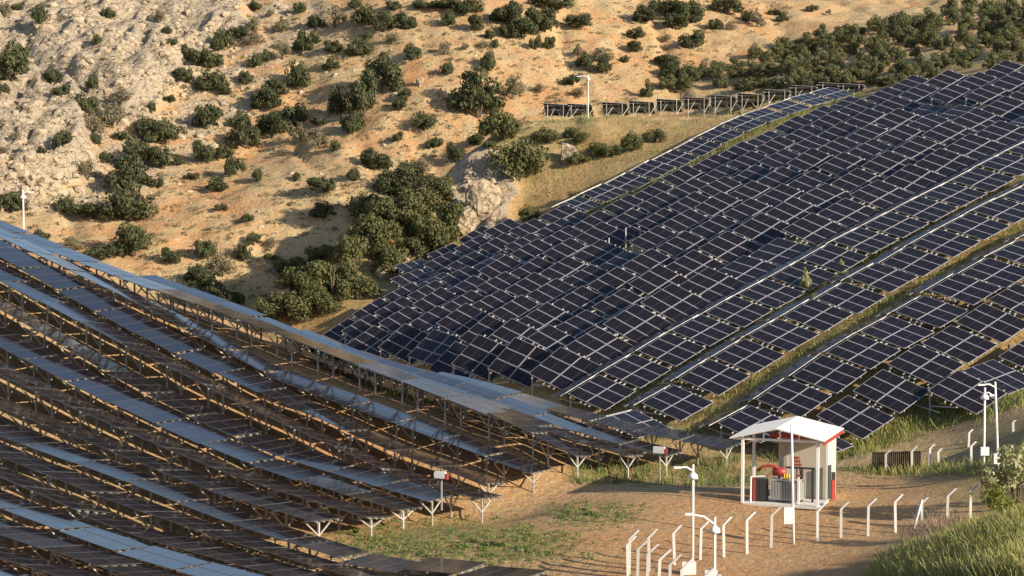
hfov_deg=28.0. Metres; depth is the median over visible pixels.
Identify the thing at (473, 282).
solar rack
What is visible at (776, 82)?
wood tree
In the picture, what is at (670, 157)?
solar rack
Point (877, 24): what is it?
wood tree
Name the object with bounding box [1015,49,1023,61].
wood tree
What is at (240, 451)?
tilted solar rack
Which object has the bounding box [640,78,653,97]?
wood tree
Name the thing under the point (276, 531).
tilted solar rack
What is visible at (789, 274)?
solar rack
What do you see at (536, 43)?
oak shrub
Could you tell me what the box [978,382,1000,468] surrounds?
camera pole
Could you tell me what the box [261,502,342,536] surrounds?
tilted solar rack
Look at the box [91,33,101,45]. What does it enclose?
oak shrub
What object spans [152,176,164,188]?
oak shrub
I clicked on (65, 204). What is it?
oak shrub
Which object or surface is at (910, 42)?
wood tree
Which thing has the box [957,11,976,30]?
wood tree
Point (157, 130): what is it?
oak shrub
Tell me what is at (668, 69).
oak shrub
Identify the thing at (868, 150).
solar rack
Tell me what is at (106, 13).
oak shrub
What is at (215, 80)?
oak shrub
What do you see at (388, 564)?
tilted solar rack
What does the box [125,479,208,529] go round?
tilted solar rack
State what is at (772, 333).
solar rack
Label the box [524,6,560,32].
oak shrub
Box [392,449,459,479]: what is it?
tilted solar rack
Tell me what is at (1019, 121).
solar rack
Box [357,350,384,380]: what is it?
tilted solar rack
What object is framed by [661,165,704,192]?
solar rack
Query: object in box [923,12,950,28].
wood tree
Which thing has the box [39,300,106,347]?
tilted solar rack
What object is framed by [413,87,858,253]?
spur grass
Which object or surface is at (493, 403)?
tilted solar rack
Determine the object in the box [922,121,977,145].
solar rack
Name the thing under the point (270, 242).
dry shrub
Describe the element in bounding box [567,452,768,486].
yard edge grass
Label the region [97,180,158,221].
oak shrub
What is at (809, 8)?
oak shrub
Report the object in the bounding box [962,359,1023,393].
solar rack
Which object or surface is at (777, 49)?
wood tree
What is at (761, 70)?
wood tree
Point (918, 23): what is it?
wood tree
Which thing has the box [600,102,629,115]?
spur rack
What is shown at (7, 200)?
oak shrub
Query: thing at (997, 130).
solar rack
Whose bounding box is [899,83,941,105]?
solar rack
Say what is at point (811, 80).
wood tree
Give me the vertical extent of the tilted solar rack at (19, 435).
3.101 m
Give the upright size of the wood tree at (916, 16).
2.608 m
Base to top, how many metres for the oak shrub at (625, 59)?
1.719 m
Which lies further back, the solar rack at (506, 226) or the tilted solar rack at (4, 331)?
the solar rack at (506, 226)
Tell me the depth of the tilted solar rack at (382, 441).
139.18 m
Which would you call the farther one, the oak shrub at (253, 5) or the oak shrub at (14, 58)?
the oak shrub at (253, 5)
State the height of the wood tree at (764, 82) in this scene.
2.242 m
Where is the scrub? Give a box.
[0,0,791,298]
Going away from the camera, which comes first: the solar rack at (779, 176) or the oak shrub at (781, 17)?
the solar rack at (779, 176)
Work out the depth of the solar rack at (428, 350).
200.34 m
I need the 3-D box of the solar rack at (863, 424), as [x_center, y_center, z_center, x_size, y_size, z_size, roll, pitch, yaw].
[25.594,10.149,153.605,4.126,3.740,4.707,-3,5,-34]
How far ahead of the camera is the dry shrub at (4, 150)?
304.41 m
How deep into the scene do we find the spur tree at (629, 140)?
266.50 m
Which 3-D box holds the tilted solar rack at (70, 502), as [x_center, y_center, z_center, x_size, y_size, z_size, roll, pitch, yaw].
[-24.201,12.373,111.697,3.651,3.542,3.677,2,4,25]
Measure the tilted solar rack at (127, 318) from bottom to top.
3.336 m
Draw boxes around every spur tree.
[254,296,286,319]
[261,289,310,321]
[264,253,278,260]
[272,256,306,276]
[273,265,311,294]
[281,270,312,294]
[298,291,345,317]
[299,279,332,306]
[304,244,339,263]
[306,259,359,294]
[320,270,345,289]
[326,235,370,267]
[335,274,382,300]
[344,214,365,240]
[346,188,387,221]
[349,230,361,254]
[356,211,402,247]
[365,197,410,228]
[368,241,398,260]
[370,246,410,274]
[379,187,433,223]
[394,236,430,254]
[401,187,443,212]
[403,213,437,243]
[403,254,426,273]
[411,172,446,192]
[416,214,460,251]
[417,222,455,244]
[426,175,453,201]
[439,201,472,230]
[478,105,522,140]
[482,141,495,149]
[486,136,550,181]
[518,204,541,221]
[530,126,560,142]
[562,126,579,136]
[565,152,591,165]
[567,191,589,198]
[572,132,590,143]
[587,141,606,155]
[602,146,622,157]
[620,130,643,150]
[641,128,667,141]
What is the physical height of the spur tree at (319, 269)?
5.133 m
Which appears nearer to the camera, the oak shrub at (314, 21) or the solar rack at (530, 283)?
the solar rack at (530, 283)
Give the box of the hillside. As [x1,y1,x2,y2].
[0,0,1023,575]
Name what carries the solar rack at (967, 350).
on the hillside
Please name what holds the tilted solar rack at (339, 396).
on the hillside
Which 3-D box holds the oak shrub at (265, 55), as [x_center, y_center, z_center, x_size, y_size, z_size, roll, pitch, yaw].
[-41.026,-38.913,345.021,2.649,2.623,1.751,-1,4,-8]
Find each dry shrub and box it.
[0,1,12,17]
[0,147,9,153]
[9,131,19,139]
[57,236,84,249]
[77,159,98,178]
[82,109,106,133]
[98,101,125,125]
[109,86,131,102]
[155,8,165,20]
[204,252,236,276]
[241,31,265,44]
[248,14,259,31]
[264,236,276,248]
[265,8,274,16]
[272,15,290,32]
[275,40,291,59]
[286,121,313,142]
[311,129,328,147]
[327,4,347,27]
[383,32,399,44]
[410,157,433,173]
[438,41,450,54]
[461,43,469,49]
[476,40,491,48]
[501,74,525,98]
[535,83,544,92]
[569,87,584,97]
[573,43,585,54]
[589,47,613,60]
[662,34,670,41]
[723,21,736,30]
[748,7,765,26]
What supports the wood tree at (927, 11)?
on the hillside
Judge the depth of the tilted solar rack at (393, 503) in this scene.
125.58 m
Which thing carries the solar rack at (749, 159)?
on the hillside
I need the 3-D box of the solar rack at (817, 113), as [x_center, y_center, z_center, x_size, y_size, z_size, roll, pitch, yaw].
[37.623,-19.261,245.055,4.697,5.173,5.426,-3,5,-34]
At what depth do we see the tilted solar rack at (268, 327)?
151.62 m
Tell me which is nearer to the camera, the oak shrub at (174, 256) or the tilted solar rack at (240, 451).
the tilted solar rack at (240, 451)
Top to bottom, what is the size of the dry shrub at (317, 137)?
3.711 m
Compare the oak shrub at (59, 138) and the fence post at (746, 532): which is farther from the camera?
the oak shrub at (59, 138)
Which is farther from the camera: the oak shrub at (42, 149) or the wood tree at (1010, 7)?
the wood tree at (1010, 7)
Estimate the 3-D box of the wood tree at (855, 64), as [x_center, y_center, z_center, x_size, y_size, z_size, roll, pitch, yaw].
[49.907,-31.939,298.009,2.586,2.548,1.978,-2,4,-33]
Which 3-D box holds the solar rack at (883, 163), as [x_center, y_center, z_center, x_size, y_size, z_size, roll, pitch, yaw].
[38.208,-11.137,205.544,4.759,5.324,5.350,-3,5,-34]
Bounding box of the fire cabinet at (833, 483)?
[831,472,835,499]
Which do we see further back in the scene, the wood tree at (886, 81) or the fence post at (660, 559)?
the wood tree at (886, 81)
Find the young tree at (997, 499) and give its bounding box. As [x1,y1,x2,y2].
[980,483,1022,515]
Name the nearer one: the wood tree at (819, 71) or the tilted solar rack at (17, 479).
the tilted solar rack at (17, 479)
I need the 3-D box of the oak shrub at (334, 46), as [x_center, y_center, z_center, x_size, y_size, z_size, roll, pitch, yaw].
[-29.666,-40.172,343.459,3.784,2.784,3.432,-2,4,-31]
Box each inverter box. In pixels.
[434,471,448,510]
[653,446,667,480]
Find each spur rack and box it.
[542,103,570,119]
[566,103,594,117]
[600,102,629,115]
[627,101,655,116]
[655,99,683,116]
[682,97,710,117]
[709,95,737,115]
[736,93,764,110]
[762,89,791,102]
[789,85,817,102]
[816,82,838,89]
[839,83,865,98]
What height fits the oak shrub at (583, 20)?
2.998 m
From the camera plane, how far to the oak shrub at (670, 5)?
356.90 m
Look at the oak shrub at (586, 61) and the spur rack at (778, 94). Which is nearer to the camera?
the spur rack at (778, 94)
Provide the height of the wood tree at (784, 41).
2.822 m
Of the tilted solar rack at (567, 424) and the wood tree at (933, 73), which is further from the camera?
the wood tree at (933, 73)
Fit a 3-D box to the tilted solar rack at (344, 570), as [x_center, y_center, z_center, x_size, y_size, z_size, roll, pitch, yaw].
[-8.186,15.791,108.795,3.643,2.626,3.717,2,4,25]
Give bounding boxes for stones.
[97,0,790,288]
[344,486,887,574]
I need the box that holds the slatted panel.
[872,451,920,471]
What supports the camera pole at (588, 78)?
on the hillside
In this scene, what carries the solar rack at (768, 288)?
on the hillside
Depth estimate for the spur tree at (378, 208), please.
259.06 m
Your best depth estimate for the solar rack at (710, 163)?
236.80 m
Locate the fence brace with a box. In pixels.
[912,499,922,528]
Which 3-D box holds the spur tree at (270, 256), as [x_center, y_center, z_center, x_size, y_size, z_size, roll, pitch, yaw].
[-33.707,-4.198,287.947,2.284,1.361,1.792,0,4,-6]
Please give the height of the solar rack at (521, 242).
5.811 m
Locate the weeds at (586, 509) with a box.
[312,494,662,573]
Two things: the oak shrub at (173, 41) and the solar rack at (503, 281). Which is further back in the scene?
the oak shrub at (173, 41)
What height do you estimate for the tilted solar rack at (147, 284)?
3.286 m
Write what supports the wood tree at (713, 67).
on the hillside
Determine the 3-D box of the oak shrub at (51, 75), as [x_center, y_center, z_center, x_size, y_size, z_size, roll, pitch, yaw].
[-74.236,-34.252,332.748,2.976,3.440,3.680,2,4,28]
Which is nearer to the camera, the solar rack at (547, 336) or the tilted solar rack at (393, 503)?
the tilted solar rack at (393, 503)
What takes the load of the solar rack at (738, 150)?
on the hillside
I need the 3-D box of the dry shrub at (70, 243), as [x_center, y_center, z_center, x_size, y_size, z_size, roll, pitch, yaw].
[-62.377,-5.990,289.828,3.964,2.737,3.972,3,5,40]
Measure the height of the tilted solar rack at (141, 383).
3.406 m
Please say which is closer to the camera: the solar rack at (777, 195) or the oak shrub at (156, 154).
the solar rack at (777, 195)
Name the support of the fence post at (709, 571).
on the hillside
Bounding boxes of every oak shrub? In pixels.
[0,40,30,81]
[0,83,10,93]
[0,190,29,211]
[10,3,23,10]
[30,2,50,24]
[33,228,50,239]
[38,146,46,152]
[43,66,62,83]
[51,84,70,96]
[53,129,72,145]
[54,193,75,212]
[67,202,115,217]
[74,91,100,115]
[82,243,118,257]
[84,77,98,88]
[89,132,101,143]
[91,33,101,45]
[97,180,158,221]
[98,150,113,163]
[100,7,115,18]
[104,154,152,189]
[112,130,129,139]
[113,220,152,256]
[121,134,149,161]
[133,116,153,131]
[138,119,187,144]
[145,100,155,113]
[146,145,171,168]
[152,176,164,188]
[160,247,182,263]
[161,26,172,33]
[163,94,175,102]
[165,38,177,44]
[171,154,183,165]
[172,67,194,82]
[178,279,202,288]
[182,43,197,60]
[183,172,200,179]
[183,263,215,285]
[190,47,223,68]
[191,104,223,129]
[191,139,215,162]
[193,67,229,91]
[193,239,217,258]
[196,276,232,301]
[205,176,228,191]
[211,28,235,50]
[214,202,227,211]
[215,143,235,158]
[219,85,232,94]
[223,155,247,174]
[224,120,260,148]
[225,25,250,37]
[226,291,245,304]
[228,111,251,126]
[233,241,251,260]
[238,70,254,84]
[240,213,254,221]
[246,51,262,67]
[246,231,261,244]
[249,0,261,10]
[250,83,281,110]
[251,168,262,180]
[255,109,295,138]
[261,49,274,60]
[265,78,288,94]
[279,101,308,124]
[284,59,310,88]
[292,1,306,12]
[292,28,313,53]
[292,172,300,181]
[305,176,337,192]
[306,14,326,28]
[308,201,336,219]
[309,116,328,125]
[310,31,319,44]
[321,57,340,71]
[323,39,344,52]
[327,83,347,114]
[328,140,340,151]
[339,110,366,132]
[343,36,373,56]
[344,68,377,116]
[346,167,360,180]
[347,0,360,7]
[348,3,382,24]
[360,50,404,91]
[360,147,392,169]
[362,33,372,38]
[369,9,399,31]
[371,165,418,199]
[383,160,422,186]
[385,0,403,9]
[392,95,407,108]
[392,131,403,141]
[393,11,417,29]
[397,87,411,97]
[403,42,422,60]
[410,110,437,130]
[412,0,429,8]
[426,137,443,148]
[428,0,460,8]
[439,62,452,75]
[440,8,455,26]
[446,66,505,118]
[446,141,465,162]
[452,0,484,13]
[467,132,484,144]
[468,13,483,30]
[480,50,495,70]
[484,28,495,39]
[489,0,523,21]
[490,39,498,46]
[499,20,510,35]
[505,13,538,38]
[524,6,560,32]
[528,0,574,9]
[529,35,541,49]
[543,36,555,49]
[562,73,580,84]
[563,12,592,26]
[575,51,593,69]
[596,53,611,72]
[619,55,628,63]
[626,26,646,39]
[627,40,642,51]
[632,4,656,22]
[646,0,684,16]
[654,54,680,65]
[659,61,680,77]
[662,12,690,29]
[673,0,704,23]
[677,29,704,48]
[708,18,723,29]
[709,0,744,13]
[740,9,752,21]
[768,8,779,14]
[775,11,788,21]
[805,5,818,11]
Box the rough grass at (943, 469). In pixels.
[836,367,1023,477]
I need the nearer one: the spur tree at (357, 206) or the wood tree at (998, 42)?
the wood tree at (998, 42)
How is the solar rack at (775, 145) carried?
on the hillside
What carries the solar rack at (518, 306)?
on the hillside
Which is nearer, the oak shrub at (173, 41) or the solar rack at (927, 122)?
the solar rack at (927, 122)
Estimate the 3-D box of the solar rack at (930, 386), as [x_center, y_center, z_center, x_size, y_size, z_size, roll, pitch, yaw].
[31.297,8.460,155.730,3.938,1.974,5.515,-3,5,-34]
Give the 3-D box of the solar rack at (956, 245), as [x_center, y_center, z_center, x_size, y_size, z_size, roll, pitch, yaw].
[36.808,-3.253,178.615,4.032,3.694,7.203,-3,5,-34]
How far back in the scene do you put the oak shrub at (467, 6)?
347.23 m
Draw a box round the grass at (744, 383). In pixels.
[350,89,1023,462]
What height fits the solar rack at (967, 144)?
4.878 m
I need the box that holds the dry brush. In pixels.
[890,507,986,546]
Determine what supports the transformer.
on the transformer shed
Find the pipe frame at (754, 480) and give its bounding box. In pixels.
[750,475,764,501]
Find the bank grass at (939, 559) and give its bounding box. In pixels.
[851,499,1023,575]
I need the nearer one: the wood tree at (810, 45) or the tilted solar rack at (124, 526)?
the tilted solar rack at (124, 526)
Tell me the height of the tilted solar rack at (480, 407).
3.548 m
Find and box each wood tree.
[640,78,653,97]
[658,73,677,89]
[674,70,692,91]
[678,60,703,80]
[693,61,712,76]
[709,60,725,69]
[709,64,723,77]
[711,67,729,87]
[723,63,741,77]
[726,56,746,67]
[731,76,757,90]
[737,68,751,80]
[739,58,756,75]
[747,42,763,59]
[750,76,772,88]
[751,60,777,77]
[758,49,776,62]
[766,61,779,72]
[767,77,784,89]
[771,42,788,54]
[773,36,790,47]
[774,48,794,63]
[778,59,795,77]
[782,54,797,65]
[783,42,804,52]
[784,68,802,87]
[794,31,813,43]
[794,45,813,62]
[795,65,809,80]
[798,58,812,71]
[800,74,820,86]
[804,37,816,53]
[809,65,825,76]
[811,55,826,70]
[812,23,827,37]
[813,47,827,59]
[814,32,837,49]
[820,64,842,83]
[824,65,841,78]
[825,41,837,55]
[825,49,844,68]
[828,28,850,44]
[831,70,856,83]
[833,23,852,35]
[833,47,846,61]
[842,40,861,54]
[846,23,867,43]
[848,60,870,79]
[849,59,860,67]
[852,26,865,34]
[855,49,872,64]
[863,33,883,50]
[864,70,877,84]
[865,14,888,34]
[868,44,894,58]
[870,49,890,66]
[870,56,885,73]
[874,74,896,86]
[877,27,890,44]
[881,23,894,36]
[881,41,895,53]
[885,10,910,24]
[888,57,905,75]
[890,15,912,30]
[890,46,906,59]
[892,25,902,42]
[896,66,916,81]
[898,27,918,40]
[900,62,920,76]
[903,35,918,48]
[908,14,922,21]
[908,45,922,57]
[911,17,924,29]
[912,54,924,68]
[914,27,946,47]
[917,18,940,36]
[921,7,934,20]
[921,53,947,71]
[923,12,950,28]
[923,61,939,78]
[931,33,959,50]
[939,52,955,66]
[940,0,958,13]
[941,47,962,59]
[945,4,961,25]
[953,23,972,43]
[956,53,972,68]
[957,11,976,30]
[957,47,979,60]
[959,3,974,16]
[961,0,977,6]
[963,36,981,49]
[974,31,994,44]
[977,16,992,26]
[977,16,993,35]
[978,0,996,12]
[978,8,998,23]
[981,52,1003,68]
[985,35,1007,52]
[988,20,1006,30]
[991,4,1006,20]
[991,29,1005,40]
[996,0,1010,10]
[996,49,1014,61]
[998,21,1021,40]
[1002,0,1020,17]
[1004,8,1023,24]
[1005,31,1023,51]
[1006,20,1023,32]
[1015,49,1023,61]
[1017,0,1023,18]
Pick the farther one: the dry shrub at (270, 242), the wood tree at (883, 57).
the wood tree at (883, 57)
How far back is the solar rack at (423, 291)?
224.52 m
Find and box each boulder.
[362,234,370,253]
[375,266,394,279]
[416,76,423,86]
[451,206,476,234]
[464,178,501,218]
[561,143,579,163]
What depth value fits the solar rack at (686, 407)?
162.04 m
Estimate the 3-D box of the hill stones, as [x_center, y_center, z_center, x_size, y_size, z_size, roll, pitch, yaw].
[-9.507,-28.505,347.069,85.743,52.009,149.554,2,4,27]
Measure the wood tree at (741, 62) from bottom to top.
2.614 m
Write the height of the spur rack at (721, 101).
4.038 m
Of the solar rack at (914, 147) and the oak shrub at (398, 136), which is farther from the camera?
the oak shrub at (398, 136)
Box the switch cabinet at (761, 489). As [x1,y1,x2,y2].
[752,478,767,500]
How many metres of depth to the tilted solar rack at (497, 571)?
109.72 m
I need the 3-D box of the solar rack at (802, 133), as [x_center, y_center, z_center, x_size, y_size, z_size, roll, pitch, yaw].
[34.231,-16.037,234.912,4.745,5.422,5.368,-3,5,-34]
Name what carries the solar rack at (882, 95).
on the hillside
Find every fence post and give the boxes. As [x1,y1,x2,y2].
[626,536,636,575]
[628,530,639,573]
[636,540,648,575]
[646,544,659,575]
[647,529,657,570]
[657,549,671,575]
[668,554,681,575]
[672,525,681,564]
[680,558,693,575]
[699,521,708,559]
[704,568,714,575]
[722,516,732,556]
[745,512,755,553]
[770,507,781,547]
[816,504,825,540]
[840,502,849,537]
[866,498,876,535]
[885,449,890,468]
[893,494,903,532]
[911,446,917,466]
[920,497,928,526]
[928,444,935,464]
[937,448,942,464]
[945,488,956,522]
[967,429,973,446]
[969,441,976,465]
[969,484,978,517]
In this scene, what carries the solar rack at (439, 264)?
on the hillside
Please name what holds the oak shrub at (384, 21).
on the hillside
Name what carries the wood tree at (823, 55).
on the hillside
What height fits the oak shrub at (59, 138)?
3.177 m
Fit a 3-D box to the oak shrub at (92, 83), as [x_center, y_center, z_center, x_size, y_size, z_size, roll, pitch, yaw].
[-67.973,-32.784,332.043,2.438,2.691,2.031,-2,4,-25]
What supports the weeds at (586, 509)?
on the hillside
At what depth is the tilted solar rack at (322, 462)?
132.17 m
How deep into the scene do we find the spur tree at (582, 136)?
270.28 m
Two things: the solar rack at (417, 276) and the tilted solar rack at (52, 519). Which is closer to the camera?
the tilted solar rack at (52, 519)
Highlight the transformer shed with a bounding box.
[729,416,843,510]
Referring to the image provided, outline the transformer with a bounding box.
[756,456,804,500]
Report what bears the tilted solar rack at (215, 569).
on the hillside
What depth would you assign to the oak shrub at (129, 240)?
286.40 m
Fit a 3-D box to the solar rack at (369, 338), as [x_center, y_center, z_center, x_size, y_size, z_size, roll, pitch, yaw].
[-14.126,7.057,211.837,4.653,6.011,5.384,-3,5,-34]
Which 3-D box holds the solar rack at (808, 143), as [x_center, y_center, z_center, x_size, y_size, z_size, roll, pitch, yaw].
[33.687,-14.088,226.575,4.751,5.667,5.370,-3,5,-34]
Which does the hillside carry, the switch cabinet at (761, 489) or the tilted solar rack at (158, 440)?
the tilted solar rack at (158, 440)
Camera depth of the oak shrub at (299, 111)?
328.41 m
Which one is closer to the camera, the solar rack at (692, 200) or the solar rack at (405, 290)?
the solar rack at (692, 200)
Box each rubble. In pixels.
[0,0,329,211]
[348,172,506,267]
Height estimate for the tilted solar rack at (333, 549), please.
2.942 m
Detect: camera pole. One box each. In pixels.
[20,190,33,229]
[577,74,589,118]
[674,464,697,574]
[685,513,719,575]
[784,424,794,543]
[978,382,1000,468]
[980,387,994,464]
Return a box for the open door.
[828,465,830,498]
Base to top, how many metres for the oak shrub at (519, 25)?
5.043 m
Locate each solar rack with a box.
[0,221,30,244]
[0,228,22,243]
[0,236,58,261]
[0,240,14,246]
[0,247,49,282]
[0,264,30,303]
[0,281,68,324]
[0,298,12,309]
[0,303,51,340]
[0,325,15,335]
[0,334,57,377]
[0,362,16,377]
[0,369,58,411]
[0,398,46,428]
[0,420,12,425]
[0,426,60,460]
[0,442,24,464]
[0,452,74,498]
[0,468,57,502]
[0,489,43,541]
[0,516,25,540]
[0,527,82,575]
[0,548,64,575]
[0,566,29,575]
[3,507,97,563]
[12,233,66,266]
[16,413,91,445]
[20,267,86,302]
[22,565,103,575]
[23,322,90,361]
[23,486,110,542]
[24,356,98,397]
[24,442,108,475]
[28,387,102,439]
[32,252,94,288]
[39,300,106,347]
[39,471,123,513]
[41,247,102,282]
[41,546,141,575]
[58,287,125,323]
[59,527,154,575]
[62,431,140,462]
[64,347,129,382]
[67,378,140,416]
[69,270,132,308]
[73,407,147,446]
[74,460,157,495]
[75,512,159,561]
[76,261,139,297]
[79,321,146,369]
[90,493,177,543]
[96,307,163,344]
[101,565,180,575]
[104,371,174,402]
[108,288,168,319]
[109,451,188,481]
[110,398,184,448]
[114,276,177,304]
[116,545,213,575]
[120,342,185,387]
[120,428,194,464]
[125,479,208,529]
[131,531,221,569]
[135,328,202,374]
[138,275,189,307]
[143,511,230,558]
[145,307,207,339]
[147,393,216,423]
[153,289,215,324]
[155,420,230,468]
[158,470,236,501]
[161,362,227,408]
[166,448,239,496]
[174,288,227,321]
[175,349,243,384]
[176,500,260,549]
[176,562,266,575]
[183,328,245,359]
[187,548,278,571]
[190,413,261,443]
[193,302,255,340]
[198,531,285,571]
[202,440,276,489]
[203,384,268,426]
[208,487,289,521]
[213,301,264,336]
[214,468,289,514]
[217,369,284,406]
[223,350,285,379]
[229,519,313,563]
[233,316,294,358]
[234,434,307,479]
[246,405,312,444]
[247,563,329,575]
[249,459,324,504]
[250,317,303,350]
[255,548,342,573]
[259,389,326,425]
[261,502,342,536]
[263,370,328,400]
[264,485,341,527]
[274,332,333,373]
[281,450,355,497]
[283,536,368,575]
[289,332,342,367]
[290,426,357,476]
[295,330,342,353]
[298,475,373,520]
[302,409,368,445]
[304,348,384,377]
[306,386,372,419]
[313,565,383,575]
[314,348,375,390]
[315,500,393,535]
[319,335,349,369]
[323,318,354,343]
[329,349,382,385]
[330,465,403,512]
[334,345,381,380]
[336,447,401,493]
[340,554,417,575]
[341,314,392,345]
[346,325,392,357]
[347,431,413,465]
[349,402,415,440]
[349,491,424,529]
[352,297,389,326]
[354,367,419,389]
[356,363,420,405]
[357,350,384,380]
[362,364,424,400]
[374,297,425,321]
[376,358,423,393]
[378,323,435,364]
[379,306,433,338]
[379,480,452,525]
[381,470,450,509]
[384,282,420,306]
[391,269,431,290]
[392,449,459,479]
[393,418,459,457]
[394,259,436,285]
[398,557,486,575]
[399,379,462,425]
[405,378,466,414]
[407,280,449,304]
[408,306,464,335]
[408,329,465,365]
[412,287,459,317]
[415,371,464,407]
[417,272,452,289]
[423,252,461,275]
[427,243,465,259]
[428,341,487,377]
[430,483,500,522]
[436,303,500,336]
[436,372,480,400]
[438,435,504,473]
[440,266,491,286]
[440,466,506,505]
[442,290,491,320]
[443,395,506,440]
[448,251,489,272]
[448,275,487,296]
[449,394,509,430]
[451,334,512,381]
[454,236,500,256]
[455,383,506,412]
[458,225,494,251]
[458,315,518,347]
[460,566,547,575]
[470,381,520,396]
[471,290,529,322]
[473,254,525,269]
[476,272,519,297]
[479,233,517,257]
[479,255,523,279]
[484,218,521,238]
[485,318,538,357]
[485,453,551,492]
[487,337,551,388]
[487,412,549,460]
[491,295,542,330]
[493,397,548,436]
[502,409,553,446]
[504,233,551,258]
[504,393,563,425]
[505,272,561,307]
[509,218,547,237]
[510,238,557,263]
[511,257,564,284]
[519,302,573,330]
[520,325,575,364]
[526,278,576,303]
[529,347,601,395]
[533,434,592,476]
[534,413,592,444]
[536,218,583,236]
[539,204,589,224]
[541,256,588,290]
[541,427,597,464]
[542,238,587,268]
[543,225,589,253]
[546,196,600,213]
[546,406,606,438]
[552,374,635,410]
[553,286,606,318]
[555,310,617,340]
[562,264,607,295]
[564,327,632,367]
[571,184,626,202]
[573,239,625,266]
[574,210,615,237]
[575,222,634,247]
[576,427,636,463]
[582,442,644,477]
[583,409,671,438]
[586,353,670,388]
[587,267,648,296]
[590,417,650,450]
[592,288,655,319]
[599,250,640,277]
[602,172,651,191]
[603,194,655,222]
[603,304,671,346]
[607,208,650,238]
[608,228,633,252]
[619,160,675,180]
[621,440,681,474]
[622,248,676,282]
[622,332,704,367]
[623,385,712,421]
[629,225,677,256]
[629,264,688,297]
[634,181,679,205]
[636,426,696,462]
[637,192,679,220]
[637,208,691,238]
[640,283,711,323]
[647,149,698,168]
[656,314,738,346]
[657,231,710,258]
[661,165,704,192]
[661,359,749,396]
[662,209,709,241]
[666,249,725,278]
[667,178,710,204]
[668,138,721,157]
[668,191,727,217]
[679,267,746,304]
[682,434,740,467]
[687,126,743,143]
[689,296,772,328]
[690,215,745,243]
[692,154,740,173]
[694,192,742,222]
[696,339,784,374]
[697,405,781,442]
[698,165,741,186]
[698,176,744,205]
[698,231,762,266]
[710,116,765,131]
[716,255,778,286]
[720,141,769,168]
[721,279,803,309]
[723,198,775,225]
[726,151,774,176]
[728,181,772,207]
[730,319,818,352]
[732,165,774,193]
[732,213,792,244]
[734,108,788,121]
[736,378,830,416]
[747,131,794,147]
[749,238,812,268]
[753,261,836,291]
[754,100,810,113]
[755,136,800,155]
[756,166,802,196]
[757,183,804,210]
[758,149,817,172]
[764,299,852,332]
[765,196,826,228]
[772,354,866,394]
[774,116,824,134]
[777,431,852,451]
[778,93,832,110]
[782,213,851,247]
[784,125,830,148]
[786,244,867,273]
[787,148,833,175]
[788,135,829,160]
[788,170,839,192]
[798,183,861,210]
[800,282,885,314]
[802,105,851,121]
[805,334,900,370]
[809,87,854,107]
[811,110,857,135]
[816,227,897,254]
[816,395,893,439]
[817,152,873,178]
[817,198,884,229]
[818,122,860,147]
[818,137,861,164]
[830,96,878,109]
[830,168,893,197]
[830,263,917,293]
[838,99,877,120]
[839,316,934,348]
[845,108,889,134]
[845,124,891,145]
[846,212,928,238]
[847,139,905,166]
[850,180,915,213]
[853,369,928,414]
[861,150,916,183]
[864,87,913,103]
[865,247,948,277]
[872,96,921,119]
[874,108,922,129]
[874,295,968,328]
[875,196,957,222]
[877,124,935,147]
[883,164,946,196]
[888,344,963,385]
[891,75,940,96]
[892,136,946,165]
[893,229,979,257]
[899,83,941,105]
[904,182,986,206]
[906,113,965,138]
[907,273,1000,306]
[910,104,949,116]
[910,385,940,412]
[914,148,977,178]
[921,325,996,363]
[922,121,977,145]
[922,213,1009,240]
[925,70,967,95]
[928,370,1006,417]
[929,84,976,107]
[934,168,1015,192]
[939,105,980,119]
[944,133,1007,161]
[944,258,1023,289]
[951,108,1011,131]
[952,197,1023,223]
[956,72,1005,96]
[956,303,1023,343]
[962,153,1023,176]
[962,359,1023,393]
[963,84,1020,107]
[970,240,1023,265]
[974,120,1023,145]
[982,96,1023,122]
[983,184,1023,204]
[984,60,1023,84]
[988,141,1023,156]
[988,283,1023,314]
[991,71,1023,94]
[998,340,1023,370]
[1002,229,1023,242]
[1009,87,1023,105]
[1010,116,1023,127]
[1011,179,1023,186]
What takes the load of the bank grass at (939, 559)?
on the hillside
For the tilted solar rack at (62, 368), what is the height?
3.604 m
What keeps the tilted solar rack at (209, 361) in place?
on the hillside
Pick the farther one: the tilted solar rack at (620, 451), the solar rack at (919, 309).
the solar rack at (919, 309)
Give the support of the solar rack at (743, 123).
on the hillside
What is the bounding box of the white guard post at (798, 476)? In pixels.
[796,475,800,503]
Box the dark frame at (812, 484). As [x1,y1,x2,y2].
[786,466,814,502]
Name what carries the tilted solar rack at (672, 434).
on the hillside
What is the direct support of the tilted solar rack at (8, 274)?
on the hillside
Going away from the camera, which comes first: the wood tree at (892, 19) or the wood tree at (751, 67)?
the wood tree at (751, 67)
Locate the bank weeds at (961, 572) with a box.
[886,514,1022,575]
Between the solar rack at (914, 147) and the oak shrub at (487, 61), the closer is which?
the solar rack at (914, 147)
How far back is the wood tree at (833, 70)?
292.33 m
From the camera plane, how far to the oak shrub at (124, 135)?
321.60 m
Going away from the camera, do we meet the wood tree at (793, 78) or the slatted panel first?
the slatted panel
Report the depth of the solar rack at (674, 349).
172.64 m
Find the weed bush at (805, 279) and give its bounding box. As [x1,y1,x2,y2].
[798,267,811,292]
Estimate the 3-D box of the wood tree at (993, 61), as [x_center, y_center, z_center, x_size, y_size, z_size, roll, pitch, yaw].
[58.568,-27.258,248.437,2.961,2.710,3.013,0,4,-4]
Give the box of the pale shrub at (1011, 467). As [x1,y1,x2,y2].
[977,443,1023,505]
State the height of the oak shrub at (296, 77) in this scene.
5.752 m

